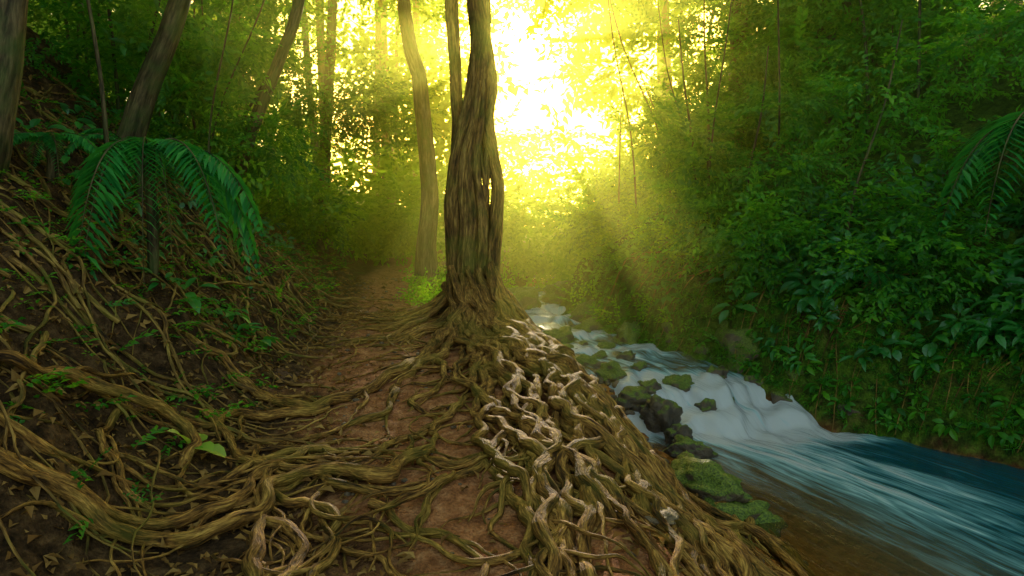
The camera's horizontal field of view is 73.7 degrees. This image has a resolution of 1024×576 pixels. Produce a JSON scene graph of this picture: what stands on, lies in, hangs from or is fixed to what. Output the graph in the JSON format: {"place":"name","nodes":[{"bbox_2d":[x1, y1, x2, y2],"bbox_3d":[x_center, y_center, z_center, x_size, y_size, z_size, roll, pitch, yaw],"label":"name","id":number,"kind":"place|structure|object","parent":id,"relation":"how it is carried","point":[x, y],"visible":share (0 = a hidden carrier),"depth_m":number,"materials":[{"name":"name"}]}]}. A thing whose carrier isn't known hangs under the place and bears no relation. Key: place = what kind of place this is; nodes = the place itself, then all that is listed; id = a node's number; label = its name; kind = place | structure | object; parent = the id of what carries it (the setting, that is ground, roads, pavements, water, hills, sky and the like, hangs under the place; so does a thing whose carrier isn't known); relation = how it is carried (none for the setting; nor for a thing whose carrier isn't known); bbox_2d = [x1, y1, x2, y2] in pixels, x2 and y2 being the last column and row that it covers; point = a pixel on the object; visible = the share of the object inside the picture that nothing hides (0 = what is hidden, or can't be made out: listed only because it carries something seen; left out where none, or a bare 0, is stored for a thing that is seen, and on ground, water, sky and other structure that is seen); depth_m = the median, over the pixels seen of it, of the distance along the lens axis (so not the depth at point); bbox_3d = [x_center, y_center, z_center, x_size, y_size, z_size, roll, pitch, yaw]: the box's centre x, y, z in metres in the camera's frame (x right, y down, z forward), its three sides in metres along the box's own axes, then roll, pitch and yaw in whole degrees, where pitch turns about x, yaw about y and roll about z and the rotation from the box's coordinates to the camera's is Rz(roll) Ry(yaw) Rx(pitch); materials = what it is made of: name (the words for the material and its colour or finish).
{"place":"outdoors","nodes":[
{"label":"outdoors","id":0,"kind":"place"},
{"bbox_2d":[0,5,1023,575],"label":"ground","id":1,"kind":"structure","parent":0,"point":[830,555],"depth_m":5.51,"materials":[{"name":"soil"}]},
{"bbox_2d":[0,0,28,176],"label":"rainforest tree","id":2,"kind":"object","parent":1,"relation":"on","point":[13,19],"visible":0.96,"depth_m":4.82,"materials":[{"name":"brown plant"}]},
{"bbox_2d":[13,132,116,195],"bbox_3d":[-3.667,-0.996,5.417,0.943,0.505,0.549,-2,5,-30],"label":"fern plant","id":3,"kind":"object","parent":1,"relation":"on","point":[52,161],"visible":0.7,"depth_m":5.47,"materials":[{"name":"green plant"}]},
{"bbox_2d":[62,128,199,197],"bbox_3d":[-3.741,-1.167,6.717,1.328,0.774,1.164,0,4,0],"label":"fern plant","id":4,"kind":"object","parent":1,"relation":"on","point":[73,145],"visible":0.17,"depth_m":6.61,"materials":[{"name":"green plant"}]},
{"bbox_2d":[72,0,191,174],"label":"rainforest tree","id":5,"kind":"object","parent":1,"relation":"on","point":[142,99],"visible":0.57,"depth_m":6.78,"materials":[{"name":"brown plant"}]},
{"bbox_2d":[0,105,296,491],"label":"seedling plant","id":6,"kind":"object","parent":1,"relation":"on","point":[196,396],"visible":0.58,"depth_m":4.85,"materials":[{"name":"green plant"}]},
{"bbox_2d":[14,95,295,312],"bbox_3d":[-3.843,-1.062,8.088,2.135,2.188,5.920,-1,4,-10],"label":"broadleaf plant","id":7,"kind":"object","parent":1,"relation":"on","point":[193,303],"visible":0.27,"depth_m":6.57,"materials":[{"name":"green plant"}]},
{"bbox_2d":[65,136,266,298],"bbox_3d":[-2.751,-0.425,5.467,1.402,1.538,1.038,-2,5,-30],"label":"fern plant","id":8,"kind":"object","parent":1,"relation":"on","point":[217,172],"visible":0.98,"depth_m":5.27,"materials":[{"name":"green plant"}]},
{"bbox_2d":[24,0,367,265],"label":"undergrowth foliage","id":9,"kind":"object","parent":1,"relation":"on","point":[194,95],"visible":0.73,"depth_m":8.57,"materials":[{"name":"green plant"}]},
{"bbox_2d":[168,429,225,457],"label":"broadleaf plant","id":10,"kind":"object","parent":1,"relation":"on","point":[213,448],"visible":0.81,"depth_m":4.09,"materials":[{"name":"green plant"}]},
{"bbox_2d":[206,298,279,347],"bbox_3d":[-2.437,0.356,6.094,0.700,0.523,0.630,0,4,0],"label":"broadleaf plant","id":11,"kind":"object","parent":1,"relation":"on","point":[247,327],"visible":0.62,"depth_m":6.09,"materials":[{"name":"green plant"}]},
{"bbox_2d":[222,0,304,206],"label":"rainforest tree","id":12,"kind":"object","parent":1,"relation":"on","point":[281,53],"visible":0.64,"depth_m":8.78,"materials":[{"name":"brown plant"}]},
{"bbox_2d":[312,0,336,251],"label":"rainforest tree","id":13,"kind":"object","parent":1,"relation":"on","point":[332,26],"visible":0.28,"depth_m":14.63,"materials":[{"name":"brown plant"}]},
{"bbox_2d":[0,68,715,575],"bbox_3d":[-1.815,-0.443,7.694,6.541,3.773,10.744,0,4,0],"label":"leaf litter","id":14,"kind":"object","parent":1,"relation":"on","point":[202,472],"visible":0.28,"depth_m":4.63,"materials":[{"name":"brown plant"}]},
{"bbox_2d":[338,0,439,284],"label":"rainforest tree","id":15,"kind":"object","parent":1,"relation":"on","point":[426,251],"visible":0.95,"depth_m":11.78,"materials":[{"name":"brown plant"}]},
{"bbox_2d":[0,0,816,575],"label":"strangler fig tree","id":16,"kind":"object","parent":1,"relation":"on","point":[484,320],"visible":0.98,"depth_m":4.10,"materials":[{"name":"brown plant"}]},
{"bbox_2d":[63,0,920,239],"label":"liana stems","id":17,"kind":"object","parent":1,"relation":"on","point":[102,93],"visible":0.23,"depth_m":8.88,"materials":[{"name":"brown plant"}]},
{"bbox_2d":[0,69,1023,575],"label":"bank roots","id":18,"kind":"object","parent":1,"relation":"on","point":[70,285],"visible":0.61,"depth_m":5.26,"materials":[{"name":"brown plant"}]},
{"bbox_2d":[0,41,1023,543],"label":"ground cover plants","id":19,"kind":"object","parent":1,"relation":"on","point":[134,341],"visible":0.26,"depth_m":6.38,"materials":[{"name":"green plant"}]},
{"bbox_2d":[507,286,541,309],"bbox_3d":[0.055,0.305,12.063,0.932,0.670,0.858,0,4,0],"label":"mossy boulder","id":20,"kind":"object","parent":1,"relation":"on","point":[527,298],"visible":0.3,"depth_m":11.76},
{"bbox_2d":[27,0,1023,281],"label":"distant forest","id":21,"kind":"object","parent":1,"relation":"on","point":[579,60],"visible":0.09,"depth_m":23.47,"materials":[{"name":"yellow plant"}]},
{"bbox_2d":[30,0,1022,241],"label":"distant tree trunks","id":22,"kind":"object","parent":1,"relation":"on","point":[379,29],"visible":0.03,"depth_m":24.48,"materials":[{"name":"brown plant"}]},
{"bbox_2d":[183,9,875,288],"bbox_3d":[0.510,-2.625,16.040,15.097,7.230,9.836,0,4,0],"label":"shrub thicket","id":23,"kind":"object","parent":1,"relation":"on","point":[545,261],"visible":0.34,"depth_m":15.18,"materials":[{"name":"green plant"}]},
{"bbox_2d":[281,278,808,575],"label":"pebbles","id":24,"kind":"object","parent":1,"relation":"on","point":[614,397],"visible":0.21,"depth_m":6.81,"materials":[{"name":"brown stone"}]},
{"bbox_2d":[541,280,571,303],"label":"mossy boulder","id":25,"kind":"object","parent":1,"relation":"on","point":[552,291],"visible":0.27,"depth_m":12.07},
{"bbox_2d":[542,325,578,343],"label":"mossy boulder","id":26,"kind":"object","parent":1,"relation":"on","point":[563,334],"visible":0.39,"depth_m":9.22,"materials":[{"name":"green plant"}]},
{"bbox_2d":[563,344,576,356],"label":"mossy boulder","id":27,"kind":"object","parent":1,"relation":"on","point":[570,345],"visible":0.23,"depth_m":8.83,"materials":[{"name":"green plant"}]},
{"bbox_2d":[392,182,761,326],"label":"ground cover plants","id":28,"kind":"object","parent":1,"relation":"on","point":[425,296],"visible":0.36,"depth_m":10.33,"materials":[{"name":"green plant"}]},
{"bbox_2d":[575,354,598,371],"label":"mossy boulder","id":29,"kind":"object","parent":1,"relation":"on","point":[585,361],"visible":0.59,"depth_m":8.20,"materials":[{"name":"green plant"}]},
{"bbox_2d":[572,316,603,332],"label":"mossy boulder","id":30,"kind":"object","parent":1,"relation":"on","point":[589,324],"visible":0.34,"depth_m":9.84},
{"bbox_2d":[595,360,626,381],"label":"mossy boulder","id":31,"kind":"object","parent":1,"relation":"on","point":[611,371],"visible":0.69,"depth_m":7.77,"materials":[{"name":"green plant"}]},
{"bbox_2d":[613,321,639,344],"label":"mossy boulder","id":32,"kind":"object","parent":1,"relation":"on","point":[627,334],"visible":0.45,"depth_m":9.17,"materials":[{"name":"green plant"}]},
{"bbox_2d":[615,386,651,411],"bbox_3d":[1.309,1.203,7.302,0.431,0.314,0.385,0,4,0],"label":"river rock","id":33,"kind":"object","parent":1,"relation":"on","point":[633,398],"visible":0.63,"depth_m":7.19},
{"bbox_2d":[639,404,644,419],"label":"river rock","id":34,"kind":"object","parent":1,"relation":"on","point":[640,408],"visible":0.12,"depth_m":7.04,"materials":[{"name":"grey stone"}]},
{"bbox_2d":[640,394,682,436],"bbox_3d":[1.513,1.282,6.869,0.408,0.447,0.396,-3,5,-38],"label":"river rock","id":35,"kind":"object","parent":1,"relation":"on","point":[658,413],"visible":0.9,"depth_m":6.75,"materials":[{"name":"grey stone"}]},
{"bbox_2d":[644,503,678,524],"bbox_3d":[0.817,1.270,3.833,0.233,0.066,0.332,0,4,0],"label":"flat stone","id":36,"kind":"object","parent":1,"relation":"on","point":[670,515],"visible":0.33,"depth_m":3.76,"materials":[{"name":"grey stone"}]},
{"bbox_2d":[656,322,673,342],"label":"mossy boulder","id":37,"kind":"object","parent":1,"relation":"on","point":[666,326],"visible":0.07,"depth_m":8.84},
{"bbox_2d":[677,450,695,458],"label":"river rock","id":38,"kind":"object","parent":1,"relation":"on","point":[684,454],"visible":0.08,"depth_m":5.72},
{"bbox_2d":[662,434,717,458],"bbox_3d":[1.607,1.498,6.220,0.505,0.293,0.272,3,5,32],"label":"river rock","id":39,"kind":"object","parent":1,"relation":"on","point":[680,444],"visible":0.63,"depth_m":6.15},
{"bbox_2d":[670,456,752,505],"bbox_3d":[1.436,1.466,5.119,0.459,0.430,0.834,-2,5,-27],"label":"mossy boulder","id":40,"kind":"object","parent":1,"relation":"on","point":[710,482],"visible":0.58,"depth_m":4.90,"materials":[{"name":"green plant"}]},
{"bbox_2d":[694,320,759,373],"bbox_3d":[2.781,0.851,8.425,0.776,0.958,1.089,-3,5,-37],"label":"mossy boulder","id":41,"kind":"object","parent":1,"relation":"on","point":[730,337],"visible":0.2,"depth_m":8.08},
{"bbox_2d":[726,0,750,162],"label":"rainforest tree","id":42,"kind":"object","parent":1,"relation":"on","point":[732,43],"visible":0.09,"depth_m":13.07,"materials":[{"name":"brown plant"}]},
{"bbox_2d":[711,500,787,537],"bbox_3d":[1.602,1.611,4.782,0.652,0.279,0.369,0,4,0],"label":"mossy boulder","id":43,"kind":"object","parent":1,"relation":"on","point":[761,514],"visible":0.47,"depth_m":4.70,"materials":[{"name":"green plant"}]},
{"bbox_2d":[708,212,790,245],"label":"fern plant","id":44,"kind":"object","parent":1,"relation":"on","point":[746,224],"visible":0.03,"depth_m":9.15,"materials":[{"name":"green plant"}]},
{"bbox_2d":[744,374,762,385],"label":"river rock","id":45,"kind":"object","parent":1,"relation":"on","point":[750,378],"visible":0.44,"depth_m":7.77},
{"bbox_2d":[722,232,786,257],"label":"fern plant","id":46,"kind":"object","parent":1,"relation":"on","point":[746,241],"visible":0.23,"depth_m":8.37,"materials":[{"name":"green plant"}]},
{"bbox_2d":[537,0,1023,364],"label":"undergrowth foliage","id":47,"kind":"object","parent":1,"relation":"on","point":[684,155],"visible":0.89,"depth_m":8.41,"materials":[{"name":"green plant"}]},
{"bbox_2d":[771,391,792,403],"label":"river rock","id":48,"kind":"object","parent":1,"relation":"on","point":[777,396],"visible":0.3,"depth_m":7.49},
{"bbox_2d":[574,168,1005,324],"bbox_3d":[2.928,-0.721,9.812,2.770,2.365,6.365,-2,4,-25],"label":"broadleaf plant","id":49,"kind":"object","parent":1,"relation":"on","point":[677,265],"visible":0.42,"depth_m":9.68,"materials":[{"name":"green plant"}]},
{"bbox_2d":[778,367,803,381],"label":"mossy boulder","id":50,"kind":"object","parent":1,"relation":"on","point":[792,374],"visible":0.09,"depth_m":7.51,"materials":[{"name":"green plant"}]},
{"bbox_2d":[567,213,1023,452],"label":"moss tufts","id":51,"kind":"object","parent":1,"relation":"on","point":[590,276],"visible":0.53,"depth_m":7.45,"materials":[{"name":"green plant"}]},
{"bbox_2d":[668,0,944,101],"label":"rainforest tree","id":52,"kind":"object","parent":1,"relation":"on","point":[847,4],"visible":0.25,"depth_m":10.76,"materials":[{"name":"green plant"}]},
{"bbox_2d":[27,0,1023,178],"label":"canopy foliage","id":53,"kind":"object","parent":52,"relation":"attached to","point":[379,116],"visible":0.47,"depth_m":12.01,"materials":[{"name":"green plant"}]},
{"bbox_2d":[771,240,844,269],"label":"fern plant","id":54,"kind":"object","parent":1,"relation":"on","point":[806,245],"visible":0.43,"depth_m":7.70,"materials":[{"name":"green plant"}]},
{"bbox_2d":[607,243,1023,448],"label":"broadleaf plant","id":55,"kind":"object","parent":1,"relation":"on","point":[941,428],"visible":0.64,"depth_m":6.89,"materials":[{"name":"green plant"}]},
{"bbox_2d":[814,0,843,125],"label":"rainforest tree","id":56,"kind":"object","parent":1,"relation":"on","point":[828,37],"visible":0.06,"depth_m":11.13,"materials":[{"name":"brown plant"}]},
{"bbox_2d":[836,403,860,415],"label":"river rock","id":57,"kind":"object","parent":1,"relation":"on","point":[847,412],"visible":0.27,"depth_m":7.03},
{"bbox_2d":[707,154,1023,380],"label":"broadleaf plant","id":58,"kind":"object","parent":1,"relation":"on","point":[791,280],"visible":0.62,"depth_m":7.31,"materials":[{"name":"green plant"}]},
{"bbox_2d":[812,272,924,309],"bbox_3d":[3.691,0.039,7.410,0.852,0.471,1.195,-1,4,-19],"label":"fern plant","id":59,"kind":"object","parent":1,"relation":"on","point":[873,278],"visible":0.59,"depth_m":7.17,"materials":[{"name":"green plant"}]},
{"bbox_2d":[936,111,1023,238],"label":"fern plant","id":60,"kind":"object","parent":1,"relation":"on","point":[1005,129],"visible":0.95,"depth_m":6.62,"materials":[{"name":"green plant"}]},
{"bbox_2d":[938,319,1023,359],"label":"fern plant","id":61,"kind":"object","parent":1,"relation":"on","point":[997,327],"visible":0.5,"depth_m":6.27,"materials":[{"name":"green plant"}]},
{"bbox_2d":[112,0,1023,221],"label":"sky","id":62,"kind":"structure","parent":0,"point":[529,114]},
{"bbox_2d":[521,275,1023,575],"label":"stream water","id":63,"kind":"structure","parent":0,"point":[947,514],"depth_m":5.85,"materials":[{"name":"liquid"}]},
{"bbox_2d":[578,340,588,344],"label":"river rock","id":64,"kind":"object","parent":63,"relation":"in","point":[584,342],"visible":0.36,"depth_m":9.08,"materials":[{"name":"green stone"}]},
{"bbox_2d":[592,350,607,358],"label":"mossy boulder","id":65,"kind":"object","parent":63,"relation":"in","point":[600,354],"visible":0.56,"depth_m":8.50,"materials":[{"name":"green plant"}]},
{"bbox_2d":[597,342,615,348],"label":"mossy boulder","id":66,"kind":"object","parent":63,"relation":"in","point":[606,345],"visible":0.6,"depth_m":8.98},
{"bbox_2d":[616,350,635,358],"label":"river rock","id":67,"kind":"object","parent":63,"relation":"in","point":[629,354],"visible":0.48,"depth_m":8.45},
{"bbox_2d":[630,361,647,371],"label":"mossy boulder","id":68,"kind":"object","parent":63,"relation":"in","point":[639,366],"visible":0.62,"depth_m":8.01,"materials":[{"name":"green plant"}]},
{"bbox_2d":[637,378,661,394],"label":"river rock","id":69,"kind":"object","parent":63,"relation":"in","point":[653,386],"visible":0.66,"depth_m":7.42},
{"bbox_2d":[663,423,692,446],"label":"river rock","id":70,"kind":"object","parent":63,"relation":"in","point":[671,431],"visible":0.56,"depth_m":6.49,"materials":[{"name":"grey stone"}]},
{"bbox_2d":[662,374,694,391],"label":"mossy boulder","id":71,"kind":"object","parent":63,"relation":"in","point":[684,382],"visible":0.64,"depth_m":7.55,"materials":[{"name":"green plant"}]},
{"bbox_2d":[694,398,716,411],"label":"river rock","id":72,"kind":"object","parent":63,"relation":"in","point":[706,404],"visible":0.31,"depth_m":7.14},
{"bbox_2d":[706,365,728,378],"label":"river rock","id":73,"kind":"object","parent":63,"relation":"in","point":[722,371],"visible":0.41,"depth_m":7.76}
]}

